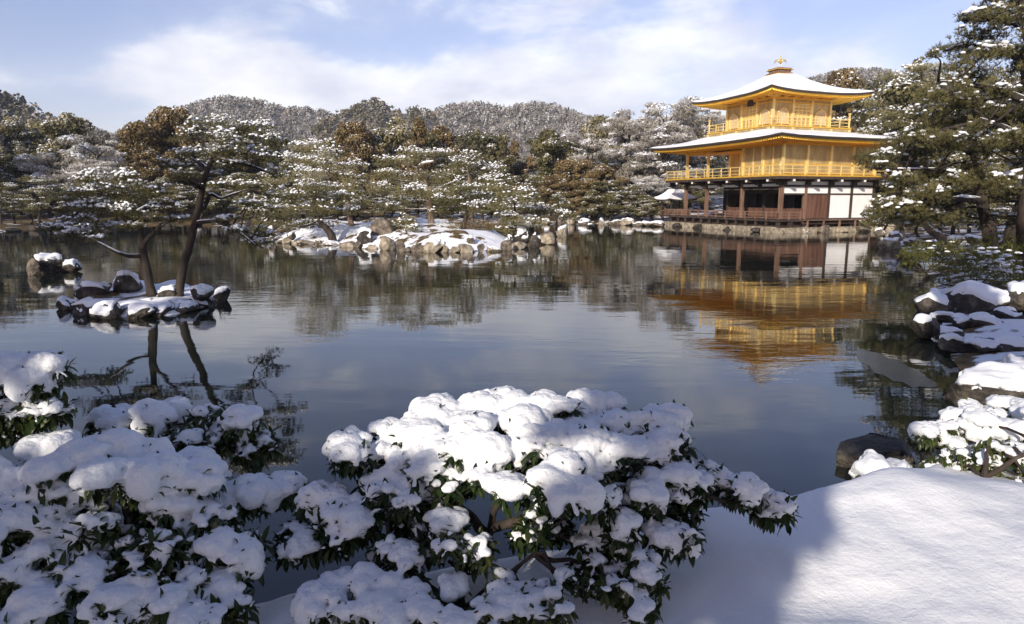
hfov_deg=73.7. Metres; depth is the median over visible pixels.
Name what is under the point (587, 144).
frosted tree
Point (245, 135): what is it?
evergreen tree
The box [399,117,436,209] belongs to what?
rusty tree
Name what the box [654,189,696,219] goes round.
fishing pavilion
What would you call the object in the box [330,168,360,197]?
rusty tree
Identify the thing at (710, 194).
layered tree
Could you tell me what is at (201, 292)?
rock
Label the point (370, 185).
rusty tree
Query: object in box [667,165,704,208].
frosted tree
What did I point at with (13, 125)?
evergreen tree
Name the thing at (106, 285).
rock
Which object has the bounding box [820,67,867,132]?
rusty tree
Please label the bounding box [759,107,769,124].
cusped window
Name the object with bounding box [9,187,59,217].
layered tree
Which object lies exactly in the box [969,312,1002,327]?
rock
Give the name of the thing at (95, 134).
frosted tree
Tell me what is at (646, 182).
frosted tree
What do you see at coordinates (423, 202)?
rusty tree
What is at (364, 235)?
rock
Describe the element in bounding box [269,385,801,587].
snowy shrub
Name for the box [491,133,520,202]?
cedar tree
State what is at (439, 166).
snowy pine
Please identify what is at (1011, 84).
frosted tree
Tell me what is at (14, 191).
frosted tree
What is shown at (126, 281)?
rock
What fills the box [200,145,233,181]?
evergreen tree
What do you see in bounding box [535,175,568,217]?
rusty tree
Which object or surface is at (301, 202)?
snowy pine
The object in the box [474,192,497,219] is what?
evergreen tree
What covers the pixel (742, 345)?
pond water
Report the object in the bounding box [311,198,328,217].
evergreen tree
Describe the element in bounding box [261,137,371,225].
pine tree
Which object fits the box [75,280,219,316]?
islet ground
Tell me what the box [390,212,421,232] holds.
shrub
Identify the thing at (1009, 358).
rock
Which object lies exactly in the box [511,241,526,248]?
rock
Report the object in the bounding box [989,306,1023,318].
rock
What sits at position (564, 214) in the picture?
pine tree
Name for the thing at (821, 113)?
cusped window
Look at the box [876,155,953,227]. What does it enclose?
snowy pine
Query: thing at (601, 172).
rusty tree
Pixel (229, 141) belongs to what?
snowy pine
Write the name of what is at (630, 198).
layered tree
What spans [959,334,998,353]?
rock
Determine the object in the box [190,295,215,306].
rock
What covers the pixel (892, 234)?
rock
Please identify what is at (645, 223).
rock
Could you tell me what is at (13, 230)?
rock
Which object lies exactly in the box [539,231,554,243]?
rock
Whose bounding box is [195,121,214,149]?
rusty tree
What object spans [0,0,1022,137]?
sky
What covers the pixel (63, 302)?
rock
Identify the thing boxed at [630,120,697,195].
frosted tree
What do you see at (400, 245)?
rock
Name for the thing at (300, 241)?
rock
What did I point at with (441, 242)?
rock
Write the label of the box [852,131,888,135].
layered tree
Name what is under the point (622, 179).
rusty tree
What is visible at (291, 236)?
rock
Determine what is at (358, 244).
rock
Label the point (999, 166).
snowy pine
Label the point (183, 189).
snowy pine
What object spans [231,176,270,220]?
evergreen tree
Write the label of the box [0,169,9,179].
evergreen tree
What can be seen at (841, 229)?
rock
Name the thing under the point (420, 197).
evergreen tree
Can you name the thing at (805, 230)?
rock
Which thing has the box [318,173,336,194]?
snowy pine
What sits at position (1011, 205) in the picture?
layered tree
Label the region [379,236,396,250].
rock
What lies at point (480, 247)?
rock
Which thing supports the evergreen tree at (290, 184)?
on the ground at (928, 545)
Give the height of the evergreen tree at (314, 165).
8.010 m
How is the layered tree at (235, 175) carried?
on the ground at (928, 545)
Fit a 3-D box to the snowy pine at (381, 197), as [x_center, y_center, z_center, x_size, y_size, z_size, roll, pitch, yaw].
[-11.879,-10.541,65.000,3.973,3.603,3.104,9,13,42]
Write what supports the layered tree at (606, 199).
on the ground at (928, 545)
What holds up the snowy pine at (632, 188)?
on the ground at (928, 545)
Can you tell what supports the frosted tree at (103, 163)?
on the ground at (928, 545)
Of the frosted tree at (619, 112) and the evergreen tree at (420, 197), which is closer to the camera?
the evergreen tree at (420, 197)
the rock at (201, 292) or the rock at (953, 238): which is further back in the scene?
the rock at (953, 238)
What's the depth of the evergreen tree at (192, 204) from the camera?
62.43 m
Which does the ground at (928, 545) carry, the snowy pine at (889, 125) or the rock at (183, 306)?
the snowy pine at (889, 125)
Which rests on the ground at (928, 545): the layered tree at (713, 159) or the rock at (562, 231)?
the layered tree at (713, 159)
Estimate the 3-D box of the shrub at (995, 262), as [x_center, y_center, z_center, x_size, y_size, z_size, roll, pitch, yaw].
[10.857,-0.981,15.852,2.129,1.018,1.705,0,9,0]
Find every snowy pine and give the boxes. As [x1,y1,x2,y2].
[0,182,35,223]
[0,194,19,224]
[8,175,64,222]
[14,200,47,223]
[61,183,100,221]
[99,182,136,220]
[161,183,198,221]
[213,127,243,203]
[230,197,253,218]
[258,175,289,217]
[278,193,304,218]
[281,157,303,187]
[290,181,321,217]
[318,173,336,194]
[336,144,366,165]
[367,200,382,219]
[368,153,399,179]
[371,183,398,218]
[385,180,420,214]
[405,184,426,217]
[424,196,443,212]
[431,154,455,182]
[479,191,508,220]
[516,175,551,218]
[599,186,631,219]
[613,200,631,217]
[618,184,651,220]
[631,198,658,219]
[654,134,702,185]
[664,201,687,213]
[695,130,728,174]
[831,74,900,131]
[846,85,882,128]
[856,60,953,161]
[858,199,912,237]
[866,106,916,134]
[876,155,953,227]
[901,93,982,226]
[914,189,930,236]
[919,161,986,234]
[922,71,962,91]
[932,203,980,234]
[947,101,1013,229]
[982,68,1020,93]
[982,145,1023,199]
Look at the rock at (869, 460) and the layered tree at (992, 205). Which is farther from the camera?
the layered tree at (992, 205)
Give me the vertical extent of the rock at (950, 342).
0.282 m
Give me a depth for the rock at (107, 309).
13.18 m
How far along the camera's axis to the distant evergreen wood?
298.63 m
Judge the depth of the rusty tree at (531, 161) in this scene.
83.81 m
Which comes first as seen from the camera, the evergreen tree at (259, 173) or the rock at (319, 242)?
the rock at (319, 242)
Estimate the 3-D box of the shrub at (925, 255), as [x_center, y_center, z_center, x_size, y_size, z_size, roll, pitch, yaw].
[11.248,-1.522,18.490,1.578,0.974,1.213,0,9,0]
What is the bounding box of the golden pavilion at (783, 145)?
[651,56,901,232]
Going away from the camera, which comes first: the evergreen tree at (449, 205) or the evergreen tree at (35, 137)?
the evergreen tree at (449, 205)
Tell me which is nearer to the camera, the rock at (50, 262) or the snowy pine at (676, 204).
the rock at (50, 262)
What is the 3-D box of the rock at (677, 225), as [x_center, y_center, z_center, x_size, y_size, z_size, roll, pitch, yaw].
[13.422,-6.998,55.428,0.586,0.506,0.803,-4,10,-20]
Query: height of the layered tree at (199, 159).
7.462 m
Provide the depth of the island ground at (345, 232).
34.10 m
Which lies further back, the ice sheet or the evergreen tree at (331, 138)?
the evergreen tree at (331, 138)
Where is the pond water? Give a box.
[0,223,1023,623]
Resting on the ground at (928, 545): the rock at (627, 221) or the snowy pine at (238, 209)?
the snowy pine at (238, 209)
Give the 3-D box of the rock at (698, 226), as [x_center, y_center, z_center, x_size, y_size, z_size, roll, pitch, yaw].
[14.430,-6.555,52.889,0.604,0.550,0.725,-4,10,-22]
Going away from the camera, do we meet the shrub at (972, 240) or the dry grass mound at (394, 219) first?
the shrub at (972, 240)
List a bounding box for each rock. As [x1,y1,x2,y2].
[5,228,21,231]
[26,258,39,274]
[28,225,44,230]
[34,253,63,273]
[56,295,76,309]
[62,258,81,271]
[71,300,96,315]
[73,280,107,298]
[89,300,121,319]
[100,281,111,291]
[112,270,142,292]
[127,303,158,318]
[150,303,174,316]
[156,284,176,296]
[175,299,200,312]
[190,283,214,300]
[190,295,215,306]
[213,285,230,301]
[244,220,251,225]
[282,236,291,243]
[287,231,295,240]
[296,239,314,243]
[315,239,323,244]
[321,240,340,245]
[340,241,354,246]
[353,241,362,247]
[356,227,372,243]
[362,243,377,248]
[369,219,394,235]
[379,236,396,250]
[396,241,404,250]
[403,247,410,251]
[411,245,423,251]
[423,240,441,252]
[439,239,444,245]
[439,245,448,252]
[449,245,460,252]
[458,244,472,252]
[466,234,474,243]
[477,243,484,251]
[486,245,501,251]
[500,239,511,250]
[505,234,514,244]
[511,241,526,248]
[512,226,528,243]
[529,232,540,246]
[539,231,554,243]
[554,219,562,224]
[556,224,567,236]
[566,218,574,224]
[578,218,591,224]
[598,217,604,224]
[609,219,620,224]
[620,217,634,225]
[632,221,643,225]
[641,220,652,225]
[651,220,664,226]
[672,223,681,226]
[693,224,701,227]
[750,227,759,231]
[802,227,809,232]
[817,225,829,232]
[835,227,848,231]
[836,433,914,468]
[848,449,912,478]
[856,225,871,231]
[874,227,884,236]
[878,224,894,231]
[878,237,900,249]
[888,231,903,240]
[894,224,913,231]
[903,236,915,245]
[908,313,939,339]
[914,288,948,314]
[930,311,952,322]
[934,325,964,338]
[937,333,964,352]
[942,280,1010,313]
[943,361,1023,405]
[945,235,963,247]
[950,313,969,328]
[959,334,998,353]
[965,234,981,243]
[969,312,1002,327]
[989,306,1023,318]
[994,334,1023,351]
[1000,353,1023,367]
[1002,319,1021,322]
[1007,280,1023,311]
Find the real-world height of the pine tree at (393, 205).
4.397 m
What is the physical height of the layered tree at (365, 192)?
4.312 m
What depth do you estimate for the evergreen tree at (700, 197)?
71.13 m
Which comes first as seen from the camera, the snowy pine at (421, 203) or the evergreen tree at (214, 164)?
the snowy pine at (421, 203)
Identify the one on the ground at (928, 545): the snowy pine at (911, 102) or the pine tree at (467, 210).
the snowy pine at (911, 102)
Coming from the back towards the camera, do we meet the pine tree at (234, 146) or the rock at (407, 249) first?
the rock at (407, 249)
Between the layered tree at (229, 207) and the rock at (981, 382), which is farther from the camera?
the layered tree at (229, 207)
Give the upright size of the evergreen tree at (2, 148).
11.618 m
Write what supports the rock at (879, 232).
on the ground at (928, 545)
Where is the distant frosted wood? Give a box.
[0,66,998,187]
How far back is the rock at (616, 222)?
58.59 m
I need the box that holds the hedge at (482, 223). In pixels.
[442,217,505,230]
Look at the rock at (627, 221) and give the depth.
57.96 m
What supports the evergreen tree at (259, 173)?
on the ground at (928, 545)
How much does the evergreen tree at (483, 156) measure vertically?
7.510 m
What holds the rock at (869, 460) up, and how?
on the ground at (928, 545)
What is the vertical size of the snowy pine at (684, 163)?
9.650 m
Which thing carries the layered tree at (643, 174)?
on the ground at (928, 545)
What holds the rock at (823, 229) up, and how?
in the pond water
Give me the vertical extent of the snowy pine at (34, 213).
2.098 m
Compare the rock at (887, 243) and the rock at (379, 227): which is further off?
the rock at (379, 227)
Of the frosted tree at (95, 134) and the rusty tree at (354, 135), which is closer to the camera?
the rusty tree at (354, 135)
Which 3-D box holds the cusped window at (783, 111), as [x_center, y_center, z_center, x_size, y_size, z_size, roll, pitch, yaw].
[19.511,-14.177,49.139,1.055,1.220,0.080,-3,10,-20]
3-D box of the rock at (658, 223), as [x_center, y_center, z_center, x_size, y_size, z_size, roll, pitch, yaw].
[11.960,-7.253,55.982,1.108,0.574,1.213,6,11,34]
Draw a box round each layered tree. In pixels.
[0,153,36,189]
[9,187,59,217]
[33,186,91,219]
[91,130,120,173]
[126,183,170,210]
[153,190,191,220]
[180,155,207,187]
[182,164,226,189]
[211,189,240,213]
[224,172,263,189]
[326,178,374,219]
[553,142,582,160]
[583,154,611,164]
[586,180,627,220]
[620,186,645,216]
[633,162,672,206]
[644,198,666,220]
[689,156,724,207]
[694,173,719,209]
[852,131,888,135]
[858,191,937,237]
[875,156,925,205]
[877,75,990,181]
[930,203,968,231]
[964,203,999,233]
[994,192,1016,234]
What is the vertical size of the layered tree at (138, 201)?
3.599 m
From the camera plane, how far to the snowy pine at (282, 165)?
85.73 m
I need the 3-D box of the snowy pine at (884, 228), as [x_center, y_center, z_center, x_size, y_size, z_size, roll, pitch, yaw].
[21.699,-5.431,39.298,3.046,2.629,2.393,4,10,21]
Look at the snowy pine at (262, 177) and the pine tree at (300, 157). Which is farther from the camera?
the snowy pine at (262, 177)
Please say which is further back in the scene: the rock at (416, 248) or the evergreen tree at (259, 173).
the evergreen tree at (259, 173)
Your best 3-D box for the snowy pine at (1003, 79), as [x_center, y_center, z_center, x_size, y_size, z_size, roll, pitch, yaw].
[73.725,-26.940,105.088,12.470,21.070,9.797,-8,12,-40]
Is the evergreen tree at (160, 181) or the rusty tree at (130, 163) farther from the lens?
the rusty tree at (130, 163)
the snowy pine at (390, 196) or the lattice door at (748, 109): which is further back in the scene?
the snowy pine at (390, 196)
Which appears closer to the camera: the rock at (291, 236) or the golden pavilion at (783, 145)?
the rock at (291, 236)
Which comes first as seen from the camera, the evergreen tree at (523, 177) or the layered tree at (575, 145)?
the evergreen tree at (523, 177)
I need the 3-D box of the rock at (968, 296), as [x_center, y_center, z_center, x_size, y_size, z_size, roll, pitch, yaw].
[9.485,-0.253,13.903,1.257,0.780,0.778,0,9,0]
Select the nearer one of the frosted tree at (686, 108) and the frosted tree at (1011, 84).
the frosted tree at (686, 108)
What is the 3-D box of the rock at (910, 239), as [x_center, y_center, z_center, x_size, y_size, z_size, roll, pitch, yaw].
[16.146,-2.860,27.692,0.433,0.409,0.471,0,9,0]
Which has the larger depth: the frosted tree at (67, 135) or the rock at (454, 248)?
the frosted tree at (67, 135)
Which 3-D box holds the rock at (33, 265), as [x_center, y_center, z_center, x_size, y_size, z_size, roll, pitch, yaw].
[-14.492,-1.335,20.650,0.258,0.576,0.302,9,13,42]
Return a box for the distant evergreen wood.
[0,68,934,192]
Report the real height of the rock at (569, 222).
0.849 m
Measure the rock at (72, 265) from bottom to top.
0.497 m
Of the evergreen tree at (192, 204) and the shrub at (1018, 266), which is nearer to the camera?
the shrub at (1018, 266)
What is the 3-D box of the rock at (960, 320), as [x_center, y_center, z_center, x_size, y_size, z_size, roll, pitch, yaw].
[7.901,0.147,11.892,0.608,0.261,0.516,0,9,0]
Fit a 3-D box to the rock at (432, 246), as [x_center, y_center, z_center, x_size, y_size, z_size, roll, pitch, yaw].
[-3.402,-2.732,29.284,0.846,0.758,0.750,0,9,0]
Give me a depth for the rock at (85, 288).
15.22 m
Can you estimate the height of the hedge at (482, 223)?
0.907 m
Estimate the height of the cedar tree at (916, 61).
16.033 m
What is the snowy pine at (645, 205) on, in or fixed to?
on the ground at (928, 545)
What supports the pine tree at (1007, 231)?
on the ground at (928, 545)
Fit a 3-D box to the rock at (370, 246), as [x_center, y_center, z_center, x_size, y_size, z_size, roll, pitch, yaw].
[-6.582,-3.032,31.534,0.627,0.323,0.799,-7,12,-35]
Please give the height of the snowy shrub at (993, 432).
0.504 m
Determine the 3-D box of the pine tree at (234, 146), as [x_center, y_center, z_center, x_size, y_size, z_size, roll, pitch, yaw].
[-6.066,-2.230,14.511,2.933,4.067,2.728,0,9,0]
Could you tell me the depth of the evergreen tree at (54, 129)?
71.28 m
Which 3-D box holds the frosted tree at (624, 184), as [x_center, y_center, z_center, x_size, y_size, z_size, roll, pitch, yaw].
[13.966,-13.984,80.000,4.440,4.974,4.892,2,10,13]
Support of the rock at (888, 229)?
in the pond water
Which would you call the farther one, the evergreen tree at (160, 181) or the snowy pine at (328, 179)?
the snowy pine at (328, 179)
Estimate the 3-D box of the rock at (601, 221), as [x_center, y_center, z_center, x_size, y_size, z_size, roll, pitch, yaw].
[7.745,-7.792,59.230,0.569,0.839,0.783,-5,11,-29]
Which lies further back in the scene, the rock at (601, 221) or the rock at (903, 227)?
the rock at (601, 221)
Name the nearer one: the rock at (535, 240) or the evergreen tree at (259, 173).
the rock at (535, 240)
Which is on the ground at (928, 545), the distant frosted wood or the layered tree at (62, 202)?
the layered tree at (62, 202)
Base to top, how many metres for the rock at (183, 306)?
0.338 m
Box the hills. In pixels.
[0,75,954,197]
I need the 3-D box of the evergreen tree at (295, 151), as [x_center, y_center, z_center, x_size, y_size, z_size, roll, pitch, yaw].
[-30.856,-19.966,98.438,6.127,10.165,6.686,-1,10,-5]
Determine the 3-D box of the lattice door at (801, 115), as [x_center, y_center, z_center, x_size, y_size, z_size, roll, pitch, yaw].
[21.136,-14.309,49.753,1.593,1.650,0.050,-3,10,-20]
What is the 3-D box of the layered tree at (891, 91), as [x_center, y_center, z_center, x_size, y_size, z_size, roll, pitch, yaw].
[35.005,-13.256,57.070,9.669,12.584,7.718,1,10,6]
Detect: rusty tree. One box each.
[106,120,178,212]
[115,127,139,171]
[120,159,138,175]
[131,149,179,214]
[145,105,204,212]
[175,185,195,213]
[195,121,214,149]
[213,176,232,211]
[227,150,258,178]
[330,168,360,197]
[331,119,385,183]
[354,195,370,217]
[364,184,380,215]
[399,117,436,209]
[399,187,426,215]
[427,125,459,186]
[505,160,525,182]
[508,140,522,175]
[521,155,536,186]
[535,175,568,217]
[552,158,594,216]
[563,197,582,222]
[568,178,599,217]
[581,164,616,218]
[613,176,627,186]
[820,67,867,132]
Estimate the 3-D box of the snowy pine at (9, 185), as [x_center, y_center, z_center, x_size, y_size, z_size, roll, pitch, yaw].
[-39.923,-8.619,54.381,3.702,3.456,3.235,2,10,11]
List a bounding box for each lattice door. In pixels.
[741,106,755,128]
[793,103,811,125]
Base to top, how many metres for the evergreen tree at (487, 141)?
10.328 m
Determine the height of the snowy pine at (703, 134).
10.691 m
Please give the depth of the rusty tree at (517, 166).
84.39 m
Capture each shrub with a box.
[0,350,79,449]
[0,395,309,623]
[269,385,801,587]
[290,526,671,623]
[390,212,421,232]
[896,237,934,262]
[898,239,954,273]
[903,394,1023,482]
[922,235,998,266]
[928,249,1023,287]
[958,230,1023,268]
[991,253,1023,283]
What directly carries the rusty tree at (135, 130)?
on the ground at (928, 545)
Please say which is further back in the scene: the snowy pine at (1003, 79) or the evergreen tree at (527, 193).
the snowy pine at (1003, 79)
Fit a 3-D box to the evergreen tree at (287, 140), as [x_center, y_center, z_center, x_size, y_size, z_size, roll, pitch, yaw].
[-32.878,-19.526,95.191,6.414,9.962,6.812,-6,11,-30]
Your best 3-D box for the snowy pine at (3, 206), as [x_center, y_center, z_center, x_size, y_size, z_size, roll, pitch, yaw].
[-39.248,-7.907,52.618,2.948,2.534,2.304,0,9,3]
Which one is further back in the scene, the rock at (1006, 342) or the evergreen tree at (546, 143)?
the evergreen tree at (546, 143)
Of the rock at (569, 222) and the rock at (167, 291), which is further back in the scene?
the rock at (569, 222)
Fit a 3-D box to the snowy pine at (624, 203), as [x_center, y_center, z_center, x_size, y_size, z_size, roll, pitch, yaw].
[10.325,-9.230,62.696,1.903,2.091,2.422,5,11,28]
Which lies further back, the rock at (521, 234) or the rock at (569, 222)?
the rock at (569, 222)
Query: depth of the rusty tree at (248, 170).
87.25 m
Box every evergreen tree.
[0,115,25,152]
[0,135,9,154]
[0,154,19,177]
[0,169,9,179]
[0,178,15,207]
[2,163,43,214]
[5,129,52,155]
[9,146,36,162]
[24,118,57,143]
[32,112,113,183]
[137,176,170,219]
[176,189,211,219]
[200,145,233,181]
[203,184,232,213]
[228,120,280,168]
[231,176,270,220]
[247,147,283,193]
[260,135,298,171]
[267,161,295,191]
[277,172,302,193]
[282,138,312,174]
[292,195,312,216]
[297,151,331,194]
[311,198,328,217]
[322,135,348,163]
[327,196,354,219]
[356,161,372,179]
[366,116,412,184]
[371,190,401,217]
[384,178,400,211]
[408,180,430,213]
[423,131,451,175]
[439,187,463,217]
[444,132,474,161]
[448,173,477,211]
[464,127,510,184]
[467,134,500,160]
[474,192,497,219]
[475,154,486,173]
[513,189,539,214]
[515,172,537,195]
[519,136,553,179]
[529,128,577,204]
[578,192,607,222]
[580,114,621,160]
[599,202,619,220]
[621,191,654,221]
[652,201,669,220]
[676,185,711,206]
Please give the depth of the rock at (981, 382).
7.54 m
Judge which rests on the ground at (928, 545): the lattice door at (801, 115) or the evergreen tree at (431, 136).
the evergreen tree at (431, 136)
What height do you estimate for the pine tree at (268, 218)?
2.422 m
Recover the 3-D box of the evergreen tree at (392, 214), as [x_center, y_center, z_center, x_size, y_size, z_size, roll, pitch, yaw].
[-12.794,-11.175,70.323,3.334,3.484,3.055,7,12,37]
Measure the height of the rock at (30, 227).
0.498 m
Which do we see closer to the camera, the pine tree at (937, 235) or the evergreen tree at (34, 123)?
the pine tree at (937, 235)
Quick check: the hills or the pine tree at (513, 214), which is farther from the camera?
the hills
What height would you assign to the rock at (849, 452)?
0.431 m
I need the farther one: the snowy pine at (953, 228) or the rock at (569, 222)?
the rock at (569, 222)
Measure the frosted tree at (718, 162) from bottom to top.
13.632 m
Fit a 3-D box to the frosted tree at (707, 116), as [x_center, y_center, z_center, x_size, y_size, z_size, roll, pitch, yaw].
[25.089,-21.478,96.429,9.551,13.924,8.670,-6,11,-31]
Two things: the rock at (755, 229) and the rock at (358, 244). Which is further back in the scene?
the rock at (755, 229)
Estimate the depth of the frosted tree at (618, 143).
83.28 m
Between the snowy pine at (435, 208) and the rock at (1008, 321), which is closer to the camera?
the rock at (1008, 321)
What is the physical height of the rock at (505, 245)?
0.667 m
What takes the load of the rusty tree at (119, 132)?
on the ground at (928, 545)
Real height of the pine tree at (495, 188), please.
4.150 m
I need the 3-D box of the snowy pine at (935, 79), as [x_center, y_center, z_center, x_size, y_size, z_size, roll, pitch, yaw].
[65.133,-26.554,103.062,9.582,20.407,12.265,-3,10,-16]
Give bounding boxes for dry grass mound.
[388,215,419,224]
[536,216,555,221]
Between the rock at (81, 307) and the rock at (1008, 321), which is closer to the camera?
the rock at (1008, 321)
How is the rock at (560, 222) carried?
in the pond water
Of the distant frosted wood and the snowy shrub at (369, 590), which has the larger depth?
the distant frosted wood
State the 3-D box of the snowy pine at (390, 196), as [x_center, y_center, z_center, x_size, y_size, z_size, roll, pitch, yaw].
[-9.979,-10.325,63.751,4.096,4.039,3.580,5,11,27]
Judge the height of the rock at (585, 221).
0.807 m
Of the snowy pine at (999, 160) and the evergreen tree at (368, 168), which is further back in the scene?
the evergreen tree at (368, 168)
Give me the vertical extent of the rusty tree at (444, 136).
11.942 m
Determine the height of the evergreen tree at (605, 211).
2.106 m
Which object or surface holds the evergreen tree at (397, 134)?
on the ground at (928, 545)
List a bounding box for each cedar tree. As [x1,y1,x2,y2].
[486,199,498,216]
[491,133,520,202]
[911,56,946,190]
[961,61,974,80]
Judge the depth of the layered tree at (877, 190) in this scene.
51.32 m
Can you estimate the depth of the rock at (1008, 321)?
11.25 m
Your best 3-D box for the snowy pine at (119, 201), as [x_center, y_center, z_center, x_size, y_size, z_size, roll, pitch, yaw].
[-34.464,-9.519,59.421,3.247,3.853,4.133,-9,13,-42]
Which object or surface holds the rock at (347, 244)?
on the island ground at (345, 232)
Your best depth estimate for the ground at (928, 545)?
3.23 m
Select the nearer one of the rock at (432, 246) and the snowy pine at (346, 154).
the rock at (432, 246)
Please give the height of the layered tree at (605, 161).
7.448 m
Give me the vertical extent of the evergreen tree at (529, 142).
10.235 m
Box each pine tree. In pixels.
[33,166,191,296]
[154,113,297,296]
[236,192,300,232]
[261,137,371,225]
[268,176,360,240]
[343,145,474,223]
[426,175,492,228]
[429,149,512,220]
[485,185,552,237]
[536,189,582,230]
[847,72,1023,269]
[867,204,976,251]
[883,0,1023,269]
[984,148,1023,260]
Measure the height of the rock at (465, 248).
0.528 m
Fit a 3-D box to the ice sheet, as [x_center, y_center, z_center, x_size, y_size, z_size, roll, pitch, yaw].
[5.226,0.751,9.447,0.642,0.001,2.265,2,10,12]
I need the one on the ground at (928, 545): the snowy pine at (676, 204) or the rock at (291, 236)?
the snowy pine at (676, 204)
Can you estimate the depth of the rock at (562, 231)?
41.16 m
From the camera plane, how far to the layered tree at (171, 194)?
62.35 m
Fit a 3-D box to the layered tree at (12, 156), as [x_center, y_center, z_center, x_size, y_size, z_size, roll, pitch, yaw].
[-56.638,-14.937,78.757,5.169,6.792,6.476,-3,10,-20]
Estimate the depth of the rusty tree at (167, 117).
72.49 m
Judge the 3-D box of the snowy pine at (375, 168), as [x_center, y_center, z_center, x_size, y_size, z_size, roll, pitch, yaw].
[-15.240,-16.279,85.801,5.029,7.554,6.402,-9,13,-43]
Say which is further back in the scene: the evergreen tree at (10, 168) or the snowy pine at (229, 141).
the snowy pine at (229, 141)
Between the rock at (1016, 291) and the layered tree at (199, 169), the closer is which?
the rock at (1016, 291)
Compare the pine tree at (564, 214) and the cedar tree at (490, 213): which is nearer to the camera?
the pine tree at (564, 214)
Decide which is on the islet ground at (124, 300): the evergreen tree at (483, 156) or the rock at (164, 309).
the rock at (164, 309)
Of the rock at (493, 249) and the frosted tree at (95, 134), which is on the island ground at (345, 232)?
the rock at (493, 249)
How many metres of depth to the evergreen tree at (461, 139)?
96.49 m
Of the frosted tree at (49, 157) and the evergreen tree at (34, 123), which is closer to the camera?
the frosted tree at (49, 157)
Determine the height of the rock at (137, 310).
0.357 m
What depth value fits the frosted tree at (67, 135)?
92.53 m
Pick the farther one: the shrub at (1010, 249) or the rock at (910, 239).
the rock at (910, 239)
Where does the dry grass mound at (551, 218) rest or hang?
on the ground at (928, 545)
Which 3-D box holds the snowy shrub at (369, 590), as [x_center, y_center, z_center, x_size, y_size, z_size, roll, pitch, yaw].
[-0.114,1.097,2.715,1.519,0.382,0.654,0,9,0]
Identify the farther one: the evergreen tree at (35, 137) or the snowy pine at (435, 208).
the evergreen tree at (35, 137)
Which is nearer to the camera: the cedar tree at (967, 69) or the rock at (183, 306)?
the rock at (183, 306)
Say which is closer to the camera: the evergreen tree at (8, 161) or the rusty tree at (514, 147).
the evergreen tree at (8, 161)
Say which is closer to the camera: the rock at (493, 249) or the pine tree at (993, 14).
the pine tree at (993, 14)
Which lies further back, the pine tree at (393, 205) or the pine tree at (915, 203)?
the pine tree at (393, 205)
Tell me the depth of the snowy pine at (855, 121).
66.83 m
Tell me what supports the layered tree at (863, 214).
on the ground at (928, 545)
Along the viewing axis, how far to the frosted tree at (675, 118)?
92.83 m
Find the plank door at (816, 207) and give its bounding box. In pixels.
[806,195,827,217]
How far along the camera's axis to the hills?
414.76 m
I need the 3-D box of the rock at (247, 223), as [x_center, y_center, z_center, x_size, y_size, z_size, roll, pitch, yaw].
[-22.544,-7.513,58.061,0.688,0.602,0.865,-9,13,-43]
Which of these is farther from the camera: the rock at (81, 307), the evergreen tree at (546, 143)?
the evergreen tree at (546, 143)
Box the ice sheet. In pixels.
[854,349,936,387]
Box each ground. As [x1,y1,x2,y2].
[0,197,1023,623]
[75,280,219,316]
[274,217,512,251]
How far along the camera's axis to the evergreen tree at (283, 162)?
85.38 m
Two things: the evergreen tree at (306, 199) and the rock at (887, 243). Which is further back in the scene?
the evergreen tree at (306, 199)
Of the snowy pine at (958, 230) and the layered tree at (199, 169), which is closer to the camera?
the snowy pine at (958, 230)
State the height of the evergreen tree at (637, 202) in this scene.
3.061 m
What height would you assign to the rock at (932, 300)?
0.612 m
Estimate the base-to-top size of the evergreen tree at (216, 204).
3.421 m
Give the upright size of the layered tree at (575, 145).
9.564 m
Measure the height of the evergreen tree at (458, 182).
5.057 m
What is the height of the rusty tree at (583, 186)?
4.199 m
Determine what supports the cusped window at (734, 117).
in the golden pavilion at (783, 145)
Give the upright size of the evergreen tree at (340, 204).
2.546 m
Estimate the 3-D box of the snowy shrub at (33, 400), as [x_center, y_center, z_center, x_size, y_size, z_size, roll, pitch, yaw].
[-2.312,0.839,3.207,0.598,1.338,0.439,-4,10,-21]
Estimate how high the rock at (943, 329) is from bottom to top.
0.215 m
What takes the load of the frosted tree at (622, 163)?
on the ground at (928, 545)
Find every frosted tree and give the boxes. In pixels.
[3,190,38,216]
[11,149,88,216]
[38,124,91,144]
[55,135,133,217]
[70,125,120,155]
[558,132,619,178]
[592,116,651,211]
[607,137,659,200]
[611,108,663,189]
[618,172,648,188]
[629,176,668,217]
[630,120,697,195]
[635,102,699,193]
[637,95,711,207]
[648,186,673,205]
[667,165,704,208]
[685,107,722,137]
[697,110,727,174]
[706,118,728,176]
[988,76,1019,180]
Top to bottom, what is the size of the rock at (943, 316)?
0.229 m
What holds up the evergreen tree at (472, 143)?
on the ground at (928, 545)
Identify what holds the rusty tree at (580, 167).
on the ground at (928, 545)
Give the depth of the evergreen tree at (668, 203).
63.12 m
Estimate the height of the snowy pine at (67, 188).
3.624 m
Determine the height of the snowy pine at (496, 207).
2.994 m
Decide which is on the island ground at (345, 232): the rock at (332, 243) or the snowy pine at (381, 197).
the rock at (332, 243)
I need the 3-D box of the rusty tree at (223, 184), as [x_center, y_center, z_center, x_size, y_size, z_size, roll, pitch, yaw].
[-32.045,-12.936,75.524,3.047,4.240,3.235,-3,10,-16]
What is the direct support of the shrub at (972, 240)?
on the ground at (928, 545)
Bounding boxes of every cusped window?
[729,113,737,129]
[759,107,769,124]
[777,106,788,123]
[814,108,825,124]
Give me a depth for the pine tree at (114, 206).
14.29 m
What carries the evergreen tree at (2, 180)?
on the ground at (928, 545)
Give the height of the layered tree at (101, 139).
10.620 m
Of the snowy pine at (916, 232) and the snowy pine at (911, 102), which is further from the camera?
the snowy pine at (911, 102)

